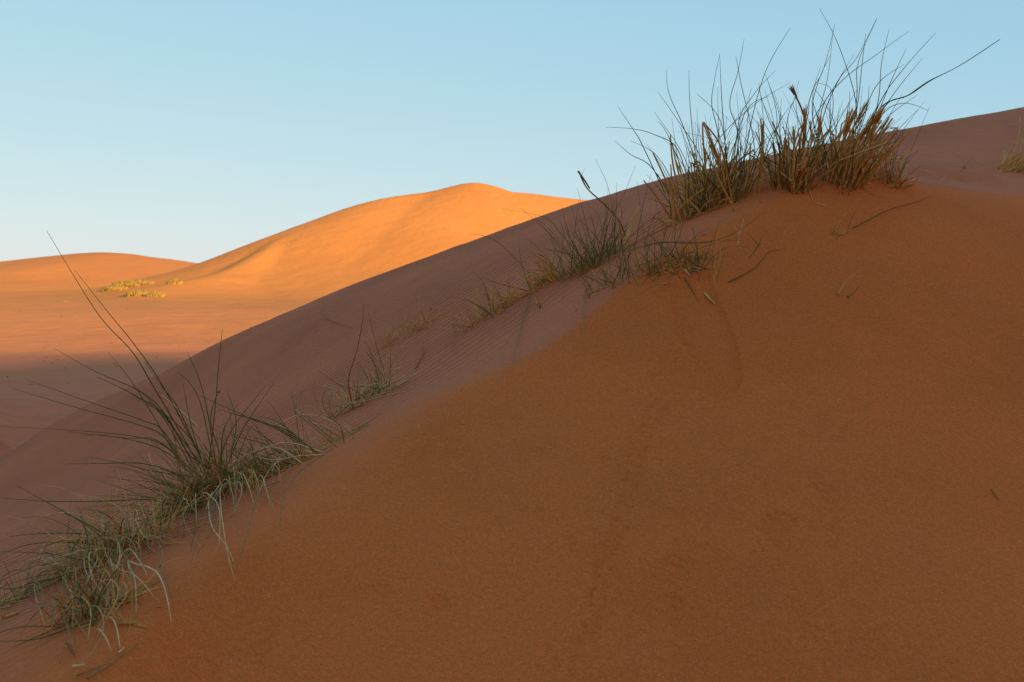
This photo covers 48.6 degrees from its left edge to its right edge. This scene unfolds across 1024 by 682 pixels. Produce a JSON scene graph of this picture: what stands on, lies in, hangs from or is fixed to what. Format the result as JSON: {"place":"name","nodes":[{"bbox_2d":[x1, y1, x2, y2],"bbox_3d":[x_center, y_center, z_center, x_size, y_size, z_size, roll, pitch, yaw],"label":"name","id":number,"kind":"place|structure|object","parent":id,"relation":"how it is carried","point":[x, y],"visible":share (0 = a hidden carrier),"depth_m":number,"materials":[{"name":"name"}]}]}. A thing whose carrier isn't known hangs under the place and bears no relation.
{"place":"outdoors","nodes":[
{"label":"outdoors","id":0,"kind":"place"},
{"bbox_2d":[0,288,91,297],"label":"dune","id":1,"kind":"structure","parent":0,"point":[17,294],"depth_m":301.07,"materials":[{"name":"orange sand"}]},
{"bbox_2d":[0,252,197,292],"bbox_3d":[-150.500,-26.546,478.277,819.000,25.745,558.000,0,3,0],"label":"dune","id":2,"kind":"structure","parent":0,"point":[92,270],"depth_m":415.25,"materials":[{"name":"orange sand"}]},
{"bbox_2d":[1,308,257,384],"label":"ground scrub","id":3,"kind":"object","parent":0,"point":[111,342],"visible":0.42,"depth_m":86.76,"materials":[{"name":"brown plant"}]},
{"bbox_2d":[0,298,313,379],"bbox_3d":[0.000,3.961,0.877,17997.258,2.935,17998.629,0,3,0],"label":"desert ground","id":4,"kind":"structure","parent":0,"point":[160,329],"depth_m":105.21,"materials":[{"name":"orange sand"}]},
{"bbox_2d":[2,183,586,301],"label":"dune","id":5,"kind":"structure","parent":0,"point":[320,257],"depth_m":298.25,"materials":[{"name":"orange sand"}]},
{"bbox_2d":[100,284,127,290],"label":"desert bush","id":6,"kind":"object","parent":5,"relation":"on","point":[113,288],"visible":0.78,"depth_m":273.22,"materials":[{"name":"yellow plant"}]},
{"bbox_2d":[112,279,141,287],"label":"desert bush","id":7,"kind":"object","parent":5,"relation":"on","point":[122,283],"visible":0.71,"depth_m":278.28,"materials":[{"name":"yellow plant"}]},
{"bbox_2d":[123,288,148,296],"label":"desert bush","id":8,"kind":"object","parent":5,"relation":"on","point":[138,292],"visible":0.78,"depth_m":225.74,"materials":[{"name":"yellow plant"}]},
{"bbox_2d":[127,279,155,285],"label":"desert bush","id":9,"kind":"object","parent":5,"relation":"on","point":[144,282],"visible":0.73,"depth_m":279.62,"materials":[{"name":"yellow plant"}]},
{"bbox_2d":[143,291,165,296],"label":"desert bush","id":10,"kind":"object","parent":5,"relation":"on","point":[155,294],"visible":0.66,"depth_m":225.11,"materials":[{"name":"yellow plant"}]},
{"bbox_2d":[166,277,182,283],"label":"desert bush","id":11,"kind":"object","parent":5,"relation":"on","point":[174,280],"visible":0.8,"depth_m":249.26,"materials":[{"name":"yellow plant"}]},
{"bbox_2d":[0,107,1023,681],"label":"sand dune","id":12,"kind":"structure","parent":0,"point":[784,463],"depth_m":3.35,"materials":[{"name":"orange sand"}]},
{"bbox_2d":[0,531,79,619],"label":"grass tuft","id":13,"kind":"object","parent":12,"relation":"on","point":[9,602],"visible":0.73,"depth_m":3.03,"materials":[{"name":"plant"}]},
{"bbox_2d":[66,642,74,655],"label":"fallen stalk","id":14,"kind":"object","parent":12,"relation":"on","point":[68,645],"visible":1,"depth_m":2.12,"materials":[{"name":"plant"}]},
{"bbox_2d":[0,528,179,677],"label":"grass tuft","id":15,"kind":"object","parent":12,"relation":"on","point":[91,609],"visible":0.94,"depth_m":2.37,"materials":[{"name":"plant"}]},
{"bbox_2d":[77,664,107,675],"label":"fallen stalk","id":16,"kind":"object","parent":12,"relation":"on","point":[90,670],"visible":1,"depth_m":1.98,"materials":[{"name":"plant"}]},
{"bbox_2d":[87,640,142,678],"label":"fallen stalk","id":17,"kind":"object","parent":12,"relation":"on","point":[89,676],"visible":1,"depth_m":2.02,"materials":[{"name":"plant"}]},
{"bbox_2d":[0,448,240,625],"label":"grass tuft","id":18,"kind":"object","parent":12,"relation":"on","point":[108,539],"visible":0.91,"depth_m":3.07,"materials":[{"name":"plant"}]},
{"bbox_2d":[15,230,310,580],"bbox_3d":[-1.349,0.142,4.161,0.932,1.073,3.683,-2,3,-32],"label":"grass tuft","id":19,"kind":"object","parent":12,"relation":"on","point":[219,488],"visible":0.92,"depth_m":3.91,"materials":[{"name":"plant"}]},
{"bbox_2d":[199,384,353,524],"bbox_3d":[-0.801,0.337,3.394,0.508,0.339,1.300,0,3,0],"label":"grass tuft","id":20,"kind":"object","parent":12,"relation":"on","point":[292,462],"visible":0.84,"depth_m":3.81,"materials":[{"name":"plant"}]},
{"bbox_2d":[275,380,379,454],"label":"grass tuft","id":21,"kind":"object","parent":12,"relation":"on","point":[342,433],"visible":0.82,"depth_m":3.91,"materials":[{"name":"plant"}]},
{"bbox_2d":[291,308,425,427],"bbox_3d":[-0.558,0.085,4.501,0.494,0.474,0.615,1,3,16],"label":"grass tuft","id":22,"kind":"object","parent":12,"relation":"on","point":[373,394],"visible":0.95,"depth_m":4.37,"materials":[{"name":"plant"}]},
{"bbox_2d":[362,300,459,349],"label":"straw tuft","id":23,"kind":"object","parent":12,"relation":"on","point":[416,326],"visible":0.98,"depth_m":5.41,"materials":[{"name":"plant"}]},
{"bbox_2d":[435,272,545,345],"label":"grass tuft","id":24,"kind":"object","parent":12,"relation":"on","point":[489,304],"visible":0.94,"depth_m":4.86,"materials":[{"name":"plant"}]},
{"bbox_2d":[512,290,530,368],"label":"fallen stalk","id":25,"kind":"object","parent":12,"relation":"on","point":[520,327],"visible":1,"depth_m":4.36,"materials":[{"name":"brown plant"}]},
{"bbox_2d":[473,234,576,308],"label":"straw tuft","id":26,"kind":"object","parent":12,"relation":"on","point":[539,280],"visible":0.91,"depth_m":4.83,"materials":[{"name":"green plant"}]},
{"bbox_2d":[505,159,670,340],"bbox_3d":[0.218,-0.382,4.557,0.642,0.727,1.122,1,3,27],"label":"grass tuft","id":27,"kind":"object","parent":12,"relation":"on","point":[599,256],"visible":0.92,"depth_m":4.72,"materials":[{"name":"plant"}]},
{"bbox_2d":[550,175,723,298],"bbox_3d":[0.426,-0.410,4.287,0.540,0.523,0.634,-1,3,-27],"label":"grass tuft","id":28,"kind":"object","parent":12,"relation":"on","point":[626,268],"visible":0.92,"depth_m":4.27,"materials":[{"name":"plant"}]},
{"bbox_2d":[626,200,763,292],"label":"grass tuft","id":29,"kind":"object","parent":12,"relation":"on","point":[685,258],"visible":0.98,"depth_m":4.21,"materials":[{"name":"plant"}]},
{"bbox_2d":[609,30,796,230],"bbox_3d":[0.831,-0.843,4.787,0.891,0.802,0.848,0,3,0],"label":"grass tuft","id":30,"kind":"object","parent":12,"relation":"on","point":[708,199],"visible":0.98,"depth_m":4.73,"materials":[{"name":"plant"}]},
{"bbox_2d":[712,221,729,280],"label":"grass sprig","id":31,"kind":"object","parent":12,"relation":"on","point":[715,256],"depth_m":4.13,"materials":[{"name":"plant"}]},
{"bbox_2d":[736,219,743,244],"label":"grass sprig","id":32,"kind":"object","parent":12,"relation":"on","point":[739,234],"depth_m":4.30,"materials":[{"name":"plant"}]},
{"bbox_2d":[729,248,783,281],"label":"fallen stalk","id":33,"kind":"object","parent":12,"relation":"on","point":[752,269],"visible":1,"depth_m":4.15,"materials":[{"name":"brown plant"}]},
{"bbox_2d":[747,230,767,255],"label":"grass sprig","id":34,"kind":"object","parent":12,"relation":"on","point":[756,242],"depth_m":4.24,"materials":[{"name":"brown plant"}]},
{"bbox_2d":[724,25,852,194],"bbox_3d":[1.156,-0.956,4.676,0.631,0.736,0.482,0,3,0],"label":"grass tuft","id":35,"kind":"object","parent":12,"relation":"on","point":[796,179],"visible":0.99,"depth_m":4.69,"materials":[{"name":"plant"}]},
{"bbox_2d":[829,194,855,238],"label":"grass sprig","id":36,"kind":"object","parent":12,"relation":"on","point":[834,232],"depth_m":4.41,"materials":[{"name":"plant"}]},
{"bbox_2d":[835,270,860,298],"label":"grass sprig","id":37,"kind":"object","parent":12,"relation":"on","point":[843,285],"depth_m":4.07,"materials":[{"name":"plant"}]},
{"bbox_2d":[783,11,999,205],"bbox_3d":[1.664,-0.998,4.808,1.049,0.879,0.577,0,3,0],"label":"grass tuft","id":38,"kind":"object","parent":12,"relation":"on","point":[852,170],"visible":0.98,"depth_m":4.77,"materials":[{"name":"plant"}]},
{"bbox_2d":[853,196,930,227],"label":"fallen stalk","id":39,"kind":"object","parent":12,"relation":"on","point":[885,211],"visible":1,"depth_m":4.61,"materials":[{"name":"brown plant"}]},
{"bbox_2d":[858,109,938,188],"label":"grass tuft","id":40,"kind":"object","parent":12,"relation":"on","point":[897,179],"visible":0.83,"depth_m":4.92,"materials":[{"name":"plant"}]},
{"bbox_2d":[996,127,1023,172],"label":"straw tuft","id":41,"kind":"object","parent":12,"relation":"on","point":[1015,167],"visible":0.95,"depth_m":6.10,"materials":[{"name":"yellow plant"}]},
{"bbox_2d":[0,0,1023,262],"label":"sky","id":42,"kind":"structure","parent":0,"point":[195,131],"materials":[{"name":"blue"}]}
]}

